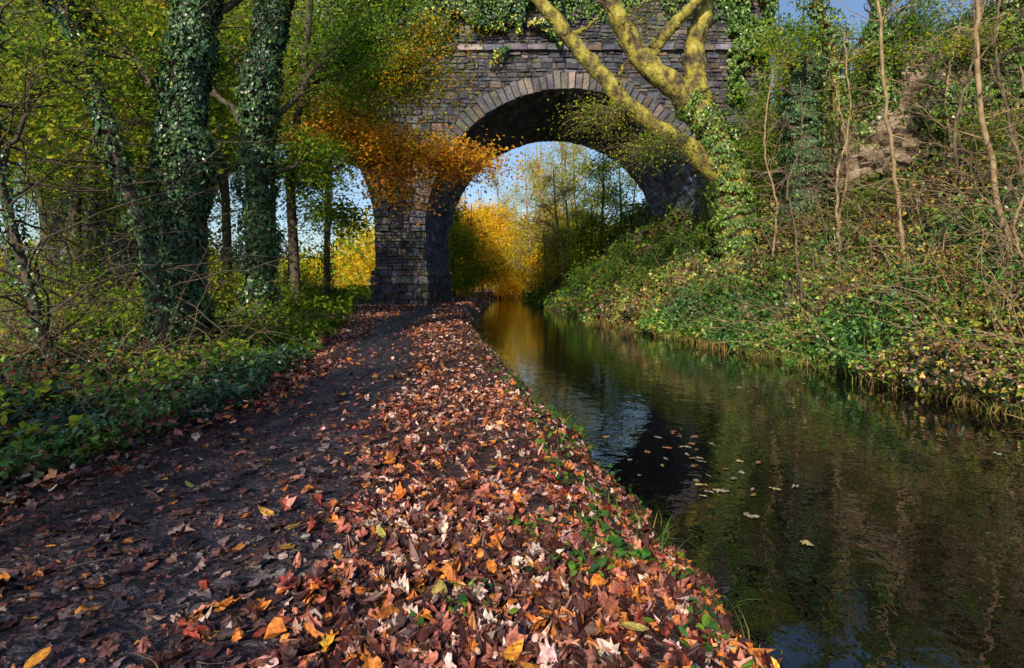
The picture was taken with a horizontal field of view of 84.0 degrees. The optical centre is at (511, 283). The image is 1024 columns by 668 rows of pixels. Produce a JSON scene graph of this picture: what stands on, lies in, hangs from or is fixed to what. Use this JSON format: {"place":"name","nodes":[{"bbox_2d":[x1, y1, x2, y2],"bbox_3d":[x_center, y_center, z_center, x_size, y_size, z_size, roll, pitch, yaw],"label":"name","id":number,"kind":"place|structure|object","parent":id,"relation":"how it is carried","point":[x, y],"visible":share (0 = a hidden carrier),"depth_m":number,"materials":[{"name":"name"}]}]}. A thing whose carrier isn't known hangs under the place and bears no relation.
{"place":"outdoors","nodes":[
{"label":"outdoors","id":0,"kind":"place"},
{"bbox_2d":[0,0,990,283],"label":"sky","id":1,"kind":"structure","parent":0,"point":[856,6],"materials":[{"name":"blue"}]},
{"bbox_2d":[0,14,1023,667],"bbox_3d":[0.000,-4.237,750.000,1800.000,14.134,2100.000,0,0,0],"label":"ground","id":2,"kind":"structure","parent":0,"point":[24,648],"depth_m":4.14,"materials":[{"name":"brown soil"}]},
{"bbox_2d":[0,5,101,302],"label":"woodland tree","id":3,"kind":"object","parent":2,"relation":"on","point":[3,261],"visible":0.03,"depth_m":27.90,"materials":[{"name":"green plant"}]},
{"bbox_2d":[0,2,118,298],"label":"woodland tree","id":4,"kind":"object","parent":2,"relation":"on","point":[41,202],"visible":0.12,"depth_m":26.22,"materials":[{"name":"green plant"}]},
{"bbox_2d":[0,0,148,193],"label":"woodland tree","id":5,"kind":"object","parent":2,"relation":"on","point":[36,131],"visible":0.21,"depth_m":12.36,"materials":[{"name":"green plant"}]},
{"bbox_2d":[0,1,150,267],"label":"woodland tree","id":6,"kind":"object","parent":2,"relation":"on","point":[38,174],"depth_m":20.66,"materials":[{"name":"green plant"}]},
{"bbox_2d":[1,57,155,307],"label":"slender tree","id":7,"kind":"object","parent":2,"relation":"on","point":[95,208],"visible":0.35,"depth_m":14.94,"materials":[{"name":"green plant"}]},
{"bbox_2d":[0,0,224,371],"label":"ivy clad sapling","id":8,"kind":"object","parent":2,"relation":"on","point":[12,223],"visible":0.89,"depth_m":7.08,"materials":[{"name":"green plant"}]},
{"bbox_2d":[0,0,238,316],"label":"woodland tree","id":9,"kind":"object","parent":2,"relation":"on","point":[73,197],"visible":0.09,"depth_m":16.90,"materials":[{"name":"green plant"}]},
{"bbox_2d":[0,303,259,454],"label":"bright bramble leaves","id":10,"kind":"object","parent":2,"relation":"on","point":[74,419],"visible":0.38,"depth_m":6.53,"materials":[{"name":"green plant"}]},
{"bbox_2d":[0,0,294,356],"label":"leaning ivy clad tree","id":11,"kind":"object","parent":2,"relation":"on","point":[118,166],"visible":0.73,"depth_m":8.90,"materials":[{"name":"green plant"}]},
{"bbox_2d":[0,304,308,420],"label":"russet bracken","id":12,"kind":"object","parent":2,"relation":"on","point":[53,362],"visible":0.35,"depth_m":6.82,"materials":[{"name":"brown plant"}]},
{"bbox_2d":[72,98,242,280],"bbox_3d":[-13.035,-3.018,21.824,6.638,8.234,7.292,0,0,0],"label":"woodland tree","id":13,"kind":"object","parent":2,"relation":"on","point":[209,240],"visible":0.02,"depth_m":21.70,"materials":[{"name":"green plant"}]},
{"bbox_2d":[17,0,303,227],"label":"woodland tree","id":14,"kind":"object","parent":2,"relation":"on","point":[141,152],"visible":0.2,"depth_m":14.71,"materials":[{"name":"green plant"}]},
{"bbox_2d":[0,315,324,492],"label":"undergrowth","id":15,"kind":"object","parent":2,"relation":"on","point":[168,404],"visible":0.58,"depth_m":6.20,"materials":[{"name":"green plant"}]},
{"bbox_2d":[0,232,341,419],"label":"dead stems","id":16,"kind":"object","parent":2,"relation":"on","point":[95,356],"visible":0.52,"depth_m":6.90,"materials":[{"name":"brown plant"}]},
{"bbox_2d":[0,233,342,356],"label":"undergrowth shrub","id":17,"kind":"object","parent":2,"relation":"on","point":[303,280],"visible":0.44,"depth_m":13.00,"materials":[{"name":"green plant"}]},
{"bbox_2d":[0,322,352,517],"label":"leaves in undergrowth","id":18,"kind":"object","parent":2,"relation":"on","point":[77,472],"visible":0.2,"depth_m":5.55,"materials":[{"name":"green plant"}]},
{"bbox_2d":[0,381,354,653],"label":"fallen leaves","id":19,"kind":"object","parent":2,"relation":"on","point":[144,645],"visible":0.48,"depth_m":3.94,"materials":[{"name":"brown plant"}]},
{"bbox_2d":[0,142,357,409],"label":"dead stems","id":20,"kind":"object","parent":2,"relation":"on","point":[67,294],"visible":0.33,"depth_m":8.60,"materials":[{"name":"brown plant"}]},
{"bbox_2d":[85,0,282,303],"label":"woodland tree","id":21,"kind":"object","parent":2,"relation":"on","point":[226,230],"visible":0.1,"depth_m":18.86,"materials":[{"name":"green plant"}]},
{"bbox_2d":[0,283,370,371],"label":"undergrowth","id":22,"kind":"object","parent":2,"relation":"on","point":[342,303],"visible":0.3,"depth_m":13.34,"materials":[{"name":"green plant"}]},
{"bbox_2d":[1,0,417,343],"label":"ivy clad tree","id":23,"kind":"object","parent":2,"relation":"on","point":[193,31],"visible":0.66,"depth_m":9.74,"materials":[{"name":"green plant"}]},
{"bbox_2d":[3,0,429,330],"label":"ivy clad tree","id":24,"kind":"object","parent":2,"relation":"on","point":[262,88],"visible":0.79,"depth_m":13.92,"materials":[{"name":"green plant"}]},
{"bbox_2d":[0,337,440,667],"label":"muddy leaves","id":25,"kind":"object","parent":2,"relation":"on","point":[228,625],"visible":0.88,"depth_m":3.19,"materials":[{"name":"brown plant"}]},
{"bbox_2d":[0,331,449,667],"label":"muddy leaf fragments","id":26,"kind":"object","parent":2,"relation":"on","point":[65,596],"visible":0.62,"depth_m":3.33,"materials":[{"name":"brown plant"}]},
{"bbox_2d":[210,133,311,285],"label":"slender tree","id":27,"kind":"object","parent":2,"relation":"on","point":[234,215],"visible":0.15,"depth_m":21.82,"materials":[{"name":"green plant"}]},
{"bbox_2d":[221,0,347,279],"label":"woodland tree","id":28,"kind":"object","parent":2,"relation":"on","point":[289,51],"visible":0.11,"depth_m":24.78,"materials":[{"name":"green plant"}]},
{"bbox_2d":[227,106,351,303],"bbox_3d":[-7.745,-2.870,20.901,4.040,7.763,4.560,0,0,0],"label":"slender tree","id":29,"kind":"object","parent":2,"relation":"on","point":[300,242],"visible":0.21,"depth_m":20.75,"materials":[{"name":"green plant"}]},
{"bbox_2d":[230,1,386,290],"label":"woodland tree","id":30,"kind":"object","parent":2,"relation":"on","point":[324,251],"visible":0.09,"depth_m":26.88,"materials":[{"name":"green plant"}]},
{"bbox_2d":[0,204,618,289],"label":"distant woodland","id":31,"kind":"object","parent":2,"relation":"on","point":[351,270],"visible":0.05,"depth_m":106.86,"materials":[{"name":"yellow plant"}]},
{"bbox_2d":[271,123,366,299],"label":"slender tree","id":32,"kind":"object","parent":2,"relation":"on","point":[327,274],"visible":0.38,"depth_m":23.87,"materials":[{"name":"green plant"}]},
{"bbox_2d":[201,303,562,418],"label":"fallen leaves","id":33,"kind":"object","parent":2,"relation":"on","point":[388,310],"visible":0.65,"depth_m":10.96,"materials":[{"name":"brown plant"}]},
{"bbox_2d":[1,0,769,304],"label":"stone viaduct","id":34,"kind":"object","parent":2,"relation":"on","point":[526,78],"visible":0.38,"depth_m":29.98,"materials":[{"name":"grey stone"}]},
{"bbox_2d":[89,0,562,137],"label":"wall ivy","id":35,"kind":"object","parent":34,"relation":"attached to","point":[508,17],"depth_m":29.41,"materials":[{"name":"green plant"}]},
{"bbox_2d":[561,0,730,22],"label":"wall ivy","id":36,"kind":"object","parent":34,"relation":"attached to","point":[633,3],"depth_m":29.72,"materials":[{"name":"green plant"}]},
{"bbox_2d":[726,0,781,169],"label":"wall ivy","id":37,"kind":"object","parent":34,"relation":"attached to","point":[740,24],"depth_m":29.37,"materials":[{"name":"green plant"}]},
{"bbox_2d":[0,435,779,667],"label":"yellow fallen leaves","id":38,"kind":"object","parent":2,"relation":"on","point":[511,653],"visible":0.87,"depth_m":2.72,"materials":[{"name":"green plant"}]},
{"bbox_2d":[16,376,782,667],"bbox_3d":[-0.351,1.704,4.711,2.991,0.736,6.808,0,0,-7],"label":"fallen leaves","id":39,"kind":"object","parent":2,"relation":"on","point":[393,589],"visible":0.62,"depth_m":2.85,"materials":[{"name":"brown plant"}]},
{"bbox_2d":[270,0,554,303],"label":"autumn beech tree","id":40,"kind":"object","parent":2,"relation":"on","point":[392,151],"visible":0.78,"depth_m":17.11,"materials":[{"name":"orange plant"}]},
{"bbox_2d":[433,289,496,316],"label":"path leaves","id":41,"kind":"object","parent":2,"relation":"on","point":[457,298],"visible":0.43,"depth_m":42.09,"materials":[{"name":"brown plant"}]},
{"bbox_2d":[448,203,513,294],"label":"yellow autumn tree","id":42,"kind":"object","parent":2,"relation":"on","point":[472,222],"visible":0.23,"depth_m":55.69,"materials":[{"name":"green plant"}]},
{"bbox_2d":[448,201,518,296],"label":"yellow autumn tree","id":43,"kind":"object","parent":2,"relation":"on","point":[463,279],"visible":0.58,"depth_m":46.59,"materials":[{"name":"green plant"}]},
{"bbox_2d":[456,189,519,292],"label":"yellow autumn tree","id":44,"kind":"object","parent":2,"relation":"on","point":[481,213],"visible":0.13,"depth_m":61.76,"materials":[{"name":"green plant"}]},
{"bbox_2d":[466,195,520,292],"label":"yellow autumn tree","id":45,"kind":"object","parent":2,"relation":"on","point":[499,227],"visible":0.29,"depth_m":69.26,"materials":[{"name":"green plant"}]},
{"bbox_2d":[479,164,522,253],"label":"bare tree","id":46,"kind":"object","parent":2,"relation":"on","point":[506,199],"visible":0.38,"depth_m":87.48,"materials":[{"name":"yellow plant"}]},
{"bbox_2d":[485,188,523,287],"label":"yellow autumn tree","id":47,"kind":"object","parent":2,"relation":"on","point":[511,232],"visible":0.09,"depth_m":93.17,"materials":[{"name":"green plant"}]},
{"bbox_2d":[484,248,529,298],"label":"yellow autumn tree","id":48,"kind":"object","parent":2,"relation":"on","point":[509,288],"visible":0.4,"depth_m":73.44,"materials":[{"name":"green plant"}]},
{"bbox_2d":[455,305,561,407],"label":"bank grass","id":49,"kind":"structure","parent":2,"relation":"on","point":[477,325],"depth_m":12.06,"materials":[{"name":"green plant"}]},
{"bbox_2d":[501,173,528,280],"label":"bare tree","id":50,"kind":"object","parent":2,"relation":"on","point":[515,189],"visible":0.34,"depth_m":104.88,"materials":[{"name":"yellow plant"}]},
{"bbox_2d":[505,211,536,286],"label":"yellow autumn tree","id":51,"kind":"object","parent":2,"relation":"on","point":[520,250],"visible":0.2,"depth_m":111.94,"materials":[{"name":"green plant"}]},
{"bbox_2d":[505,142,549,266],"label":"bare tree","id":52,"kind":"object","parent":2,"relation":"on","point":[529,168],"visible":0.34,"depth_m":75.86,"materials":[{"name":"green plant"}]},
{"bbox_2d":[495,151,560,290],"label":"bare tree","id":53,"kind":"object","parent":2,"relation":"on","point":[516,249],"visible":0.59,"depth_m":65.75,"materials":[{"name":"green plant"}]},
{"bbox_2d":[511,245,553,295],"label":"bankside tree","id":54,"kind":"object","parent":2,"relation":"on","point":[531,267],"visible":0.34,"depth_m":63.73,"materials":[{"name":"yellow plant"}]},
{"bbox_2d":[512,149,581,286],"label":"bare tree","id":55,"kind":"object","parent":2,"relation":"on","point":[537,167],"visible":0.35,"depth_m":58.31,"materials":[{"name":"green plant"}]},
{"bbox_2d":[509,141,595,270],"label":"bare tree","id":56,"kind":"object","parent":2,"relation":"on","point":[565,151],"visible":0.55,"depth_m":53.34,"materials":[{"name":"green plant"}]},
{"bbox_2d":[517,223,588,287],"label":"bankside tree","id":57,"kind":"object","parent":2,"relation":"on","point":[552,270],"visible":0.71,"depth_m":51.34,"materials":[{"name":"green plant"}]},
{"bbox_2d":[517,142,598,263],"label":"bare tree","id":58,"kind":"object","parent":2,"relation":"on","point":[562,146],"visible":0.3,"depth_m":62.19,"materials":[{"name":"green plant"}]},
{"bbox_2d":[507,155,610,284],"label":"bare tree","id":59,"kind":"object","parent":2,"relation":"on","point":[555,217],"visible":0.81,"depth_m":49.87,"materials":[{"name":"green plant"}]},
{"bbox_2d":[539,143,590,239],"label":"bare tree","id":60,"kind":"object","parent":2,"relation":"on","point":[570,159],"visible":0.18,"depth_m":82.13,"materials":[{"name":"green plant"}]},
{"bbox_2d":[527,145,606,253],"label":"bankside tree","id":61,"kind":"object","parent":2,"relation":"on","point":[586,198],"visible":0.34,"depth_m":59.53,"materials":[{"name":"green plant"}]},
{"bbox_2d":[410,445,761,667],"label":"green plants","id":62,"kind":"object","parent":2,"relation":"on","point":[707,622],"visible":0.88,"depth_m":2.74,"materials":[{"name":"green plant"}]},
{"bbox_2d":[545,206,630,272],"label":"bankside tree","id":63,"kind":"object","parent":2,"relation":"on","point":[578,239],"visible":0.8,"depth_m":44.49,"materials":[{"name":"green plant"}]},
{"bbox_2d":[561,143,615,244],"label":"bare tree","id":64,"kind":"object","parent":2,"relation":"on","point":[578,150],"visible":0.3,"depth_m":65.96,"materials":[{"name":"green plant"}]},
{"bbox_2d":[495,352,698,572],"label":"grass tufts","id":65,"kind":"object","parent":2,"relation":"on","point":[547,406],"visible":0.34,"depth_m":3.73,"materials":[{"name":"green plant"}]},
{"bbox_2d":[559,148,644,254],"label":"bankside tree","id":66,"kind":"object","parent":2,"relation":"on","point":[603,169],"visible":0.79,"depth_m":47.48,"materials":[{"name":"green plant"}]},
{"bbox_2d":[480,350,725,667],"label":"green plants","id":67,"kind":"object","parent":2,"relation":"on","point":[614,539],"visible":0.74,"depth_m":3.83,"materials":[{"name":"green plant"}]},
{"bbox_2d":[576,156,644,230],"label":"bankside tree","id":68,"kind":"object","parent":2,"relation":"on","point":[631,185],"visible":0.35,"depth_m":51.86,"materials":[{"name":"green plant"}]},
{"bbox_2d":[528,0,815,279],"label":"mossy forked tree","id":69,"kind":"object","parent":2,"relation":"on","point":[711,153],"visible":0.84,"depth_m":21.45,"materials":[{"name":"green plant"}]},
{"bbox_2d":[556,211,834,310],"bbox_3d":[7.159,-1.100,29.028,5.504,5.287,25.996,0,0,-7],"label":"bankside shrub","id":70,"kind":"object","parent":2,"relation":"on","point":[613,272],"visible":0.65,"depth_m":26.70,"materials":[{"name":"green plant"}]},
{"bbox_2d":[612,487,793,666],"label":"grass tufts","id":71,"kind":"object","parent":2,"relation":"on","point":[718,604],"visible":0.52,"depth_m":3.22,"materials":[{"name":"green plant"}]},
{"bbox_2d":[708,50,843,280],"bbox_3d":[8.601,-3.873,18.412,3.775,7.747,2.954,0,0,31],"label":"bare sapling","id":72,"kind":"object","parent":2,"relation":"on","point":[772,183],"visible":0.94,"depth_m":18.48,"materials":[{"name":"brown plant"}]},
{"bbox_2d":[713,13,843,173],"bbox_3d":[12.515,-8.988,27.791,6.376,8.274,6.916,0,0,0],"label":"woodland tree","id":73,"kind":"object","parent":2,"relation":"on","point":[757,102],"visible":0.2,"depth_m":27.52,"materials":[{"name":"green plant"}]},
{"bbox_2d":[731,1,854,136],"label":"woodland tree","id":74,"kind":"object","parent":2,"relation":"on","point":[802,21],"visible":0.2,"depth_m":27.58,"materials":[{"name":"green plant"}]},
{"bbox_2d":[737,14,865,228],"bbox_3d":[10.617,-5.830,20.616,5.411,7.676,3.506,0,0,0],"label":"ivy clad tree","id":75,"kind":"object","parent":2,"relation":"on","point":[804,71],"visible":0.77,"depth_m":20.08,"materials":[{"name":"green plant"}]},
{"bbox_2d":[583,0,1023,412],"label":"river bank","id":76,"kind":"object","parent":2,"relation":"on","point":[991,384],"visible":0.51,"depth_m":13.66,"materials":[{"name":"green plant"}]},
{"bbox_2d":[748,41,856,301],"bbox_3d":[7.920,-3.142,15.639,2.601,7.291,3.587,0,0,45],"label":"bare sapling","id":77,"kind":"object","parent":76,"relation":"on","point":[791,213],"visible":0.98,"depth_m":15.47,"materials":[{"name":"brown plant"}]},
{"bbox_2d":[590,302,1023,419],"bbox_3d":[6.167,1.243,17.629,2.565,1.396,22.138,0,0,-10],"label":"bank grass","id":78,"kind":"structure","parent":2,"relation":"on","point":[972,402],"depth_m":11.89,"materials":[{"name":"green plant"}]},
{"bbox_2d":[600,29,1023,376],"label":"bramble stems","id":79,"kind":"object","parent":2,"relation":"on","point":[983,281],"visible":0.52,"depth_m":12.60,"materials":[{"name":"brown plant"}]},
{"bbox_2d":[621,70,1023,371],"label":"russet bracken","id":80,"kind":"object","parent":2,"relation":"on","point":[879,308],"visible":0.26,"depth_m":15.72,"materials":[{"name":"brown plant"}]},
{"bbox_2d":[628,43,1023,372],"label":"bramble stems","id":81,"kind":"object","parent":2,"relation":"on","point":[938,243],"visible":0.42,"depth_m":13.52,"materials":[{"name":"brown plant"}]},
{"bbox_2d":[673,0,985,224],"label":"green shrub","id":82,"kind":"object","parent":2,"relation":"on","point":[914,32],"visible":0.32,"depth_m":25.40,"materials":[{"name":"green plant"}]},
{"bbox_2d":[774,0,900,209],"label":"mossy sapling","id":83,"kind":"object","parent":2,"relation":"on","point":[819,7],"visible":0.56,"depth_m":19.86,"materials":[{"name":"green plant"}]},
{"bbox_2d":[785,22,889,249],"bbox_3d":[9.761,-4.591,17.033,2.881,7.183,3.206,0,0,26],"label":"bare sapling","id":84,"kind":"object","parent":2,"relation":"on","point":[839,166],"visible":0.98,"depth_m":16.98,"materials":[{"name":"brown plant"}]},
{"bbox_2d":[789,38,902,224],"bbox_3d":[10.772,-5.049,18.382,3.701,6.312,2.964,0,0,24],"label":"bare sapling","id":85,"kind":"object","parent":2,"relation":"on","point":[847,166],"visible":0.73,"depth_m":18.47,"materials":[{"name":"brown plant"}]},
{"bbox_2d":[816,97,937,202],"bbox_3d":[12.274,-4.421,18.922,4.008,3.613,2.559,0,0,0],"label":"rock outcrop","id":86,"kind":"object","parent":2,"relation":"on","point":[899,122],"visible":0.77,"depth_m":18.57,"materials":[{"name":"stone"}]},
{"bbox_2d":[807,0,948,270],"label":"bare sapling","id":87,"kind":"object","parent":2,"relation":"on","point":[892,155],"visible":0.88,"depth_m":12.98,"materials":[{"name":"brown plant"}]},
{"bbox_2d":[818,0,960,116],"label":"ivy clad tree","id":88,"kind":"object","parent":2,"relation":"on","point":[890,37],"visible":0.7,"depth_m":19.27,"materials":[{"name":"green plant"}]},
{"bbox_2d":[759,101,1023,363],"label":"bramble shrub","id":89,"kind":"object","parent":2,"relation":"on","point":[988,309],"visible":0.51,"depth_m":12.19,"materials":[{"name":"green plant"}]},
{"bbox_2d":[855,37,946,119],"bbox_3d":[14.196,-6.463,20.533,3.452,4.317,2.604,0,0,0],"label":"rock outcrop","id":90,"kind":"object","parent":2,"relation":"on","point":[923,63],"visible":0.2,"depth_m":19.78,"materials":[{"name":"stone"}]},
{"bbox_2d":[848,0,972,50],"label":"woodland tree","id":91,"kind":"object","parent":2,"relation":"on","point":[923,2],"visible":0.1,"depth_m":26.44,"materials":[{"name":"green plant"}]},
{"bbox_2d":[819,0,1023,226],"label":"green shrub","id":92,"kind":"object","parent":2,"relation":"on","point":[867,191],"visible":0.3,"depth_m":16.68,"materials":[{"name":"green plant"}]},
{"bbox_2d":[869,3,999,149],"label":"bare sapling","id":93,"kind":"object","parent":2,"relation":"on","point":[946,91],"visible":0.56,"depth_m":16.49,"materials":[{"name":"brown plant"}]},
{"bbox_2d":[854,126,1023,323],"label":"bare sapling","id":94,"kind":"object","parent":2,"relation":"on","point":[1001,225],"visible":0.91,"depth_m":9.61,"materials":[{"name":"brown plant"}]},
{"bbox_2d":[881,0,1023,261],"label":"bare sapling","id":95,"kind":"object","parent":2,"relation":"on","point":[979,5],"visible":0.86,"depth_m":10.97,"materials":[{"name":"brown plant"}]},
{"bbox_2d":[888,58,1023,291],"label":"bare sapling","id":96,"kind":"object","parent":2,"relation":"on","point":[1016,243],"visible":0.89,"depth_m":10.39,"materials":[{"name":"brown plant"}]},
{"bbox_2d":[893,0,1020,195],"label":"bare sapling","id":97,"kind":"object","parent":2,"relation":"on","point":[956,160],"visible":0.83,"depth_m":14.48,"materials":[{"name":"brown plant"}]},
{"bbox_2d":[914,47,1010,146],"bbox_3d":[13.355,-5.387,16.832,2.124,3.329,2.542,0,0,0],"label":"shrub","id":98,"kind":"object","parent":2,"relation":"on","point":[938,84],"visible":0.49,"depth_m":16.55,"materials":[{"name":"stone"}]},
{"bbox_2d":[911,0,1023,177],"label":"bare sapling","id":99,"kind":"object","parent":2,"relation":"on","point":[1004,97],"visible":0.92,"depth_m":11.98,"materials":[{"name":"brown plant"}]},
{"bbox_2d":[912,0,1023,106],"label":"ivy clad tree","id":100,"kind":"object","parent":2,"relation":"on","point":[1010,22],"visible":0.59,"depth_m":15.95,"materials":[{"name":"green plant"}]},
{"bbox_2d":[942,7,1023,78],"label":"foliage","id":101,"kind":"object","parent":2,"relation":"on","point":[981,67],"visible":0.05,"depth_m":17.17,"materials":[{"name":"plant"}]},
{"bbox_2d":[478,294,1023,667],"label":"canal water","id":102,"kind":"structure","parent":0,"point":[901,512],"depth_m":5.33,"materials":[{"name":"green liquid"}]},
{"bbox_2d":[604,354,1023,545],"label":"floating leaves","id":103,"kind":"object","parent":102,"relation":"on","point":[806,542],"visible":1,"depth_m":5.64,"materials":[{"name":"beige plant"}]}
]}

